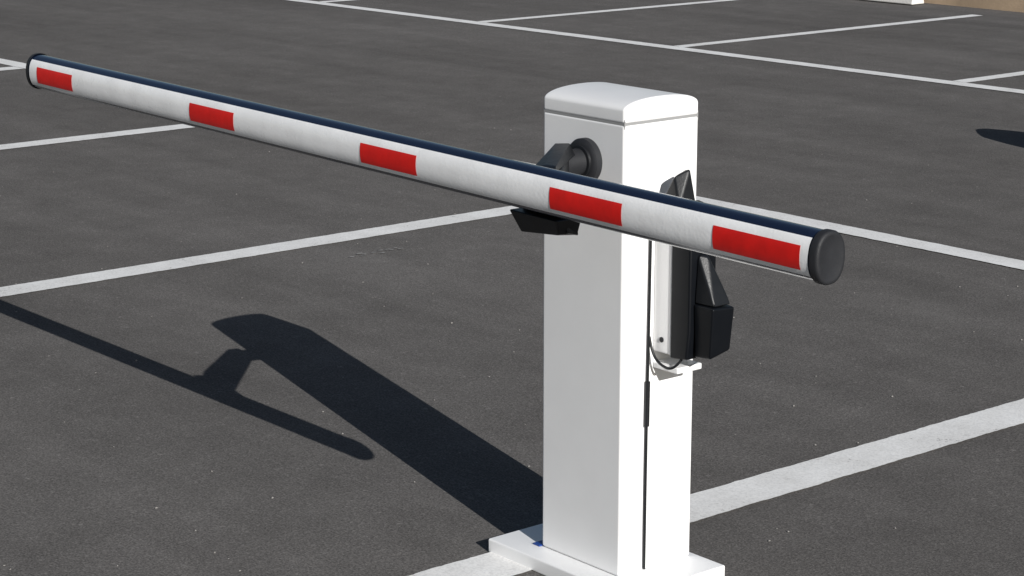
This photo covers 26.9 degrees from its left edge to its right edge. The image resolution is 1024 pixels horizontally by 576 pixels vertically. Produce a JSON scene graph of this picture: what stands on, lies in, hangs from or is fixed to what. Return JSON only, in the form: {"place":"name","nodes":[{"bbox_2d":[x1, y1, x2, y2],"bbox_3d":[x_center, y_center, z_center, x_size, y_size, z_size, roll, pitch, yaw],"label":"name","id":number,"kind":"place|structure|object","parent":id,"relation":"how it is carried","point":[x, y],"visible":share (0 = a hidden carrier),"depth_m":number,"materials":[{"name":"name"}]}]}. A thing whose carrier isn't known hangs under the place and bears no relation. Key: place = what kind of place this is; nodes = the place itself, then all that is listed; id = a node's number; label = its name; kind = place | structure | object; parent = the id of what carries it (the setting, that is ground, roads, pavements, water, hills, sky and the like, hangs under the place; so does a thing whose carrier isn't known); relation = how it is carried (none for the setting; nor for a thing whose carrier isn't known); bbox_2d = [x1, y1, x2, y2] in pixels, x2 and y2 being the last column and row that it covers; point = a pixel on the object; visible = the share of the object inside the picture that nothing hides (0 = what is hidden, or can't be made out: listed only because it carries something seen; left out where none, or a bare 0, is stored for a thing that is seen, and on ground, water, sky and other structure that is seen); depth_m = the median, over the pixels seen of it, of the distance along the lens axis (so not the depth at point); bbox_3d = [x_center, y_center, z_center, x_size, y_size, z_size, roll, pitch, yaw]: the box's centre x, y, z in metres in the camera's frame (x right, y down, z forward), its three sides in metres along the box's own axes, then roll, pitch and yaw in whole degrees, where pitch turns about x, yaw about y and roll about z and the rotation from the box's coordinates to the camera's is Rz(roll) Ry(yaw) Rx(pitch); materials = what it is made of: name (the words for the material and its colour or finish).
{"place":"outdoors","nodes":[
{"label":"outdoors","id":0,"kind":"place"},
{"bbox_2d":[0,0,1023,575],"bbox_3d":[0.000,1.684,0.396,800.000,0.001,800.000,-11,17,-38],"label":"asphalt ground","id":1,"kind":"structure","parent":0,"point":[320,410],"depth_m":7.42,"materials":[{"name":"grey asphalt"}]},
{"bbox_2d":[26,53,844,575],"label":"boom barrier","id":2,"kind":"object","parent":1,"relation":"on","point":[594,203],"visible":1,"depth_m":4.64,"materials":[{"name":"white metal"}]},
{"bbox_2d":[642,170,733,568],"bbox_3d":[0.383,0.192,4.608,0.111,0.898,0.174,-11,17,-38],"label":"card reader","id":3,"kind":"object","parent":2,"relation":"attached to","point":[693,314],"visible":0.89,"depth_m":4.55,"materials":[{"name":"black plastic"}]},
{"bbox_2d":[0,0,1023,575],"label":"parking line markings","id":4,"kind":"object","parent":1,"relation":"on","point":[818,470],"visible":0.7,"depth_m":7.69,"materials":[{"name":"paint"}]},
{"bbox_2d":[924,0,1023,11],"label":"kerb","id":5,"kind":"structure","parent":1,"relation":"on","point":[1012,5],"depth_m":16.92,"materials":[{"name":"beige concrete"}]},
{"bbox_2d":[867,0,923,4],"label":"wheel stop","id":6,"kind":"object","parent":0,"point":[911,2],"visible":1,"depth_m":17.24,"materials":[{"name":"white paint"}]}
]}

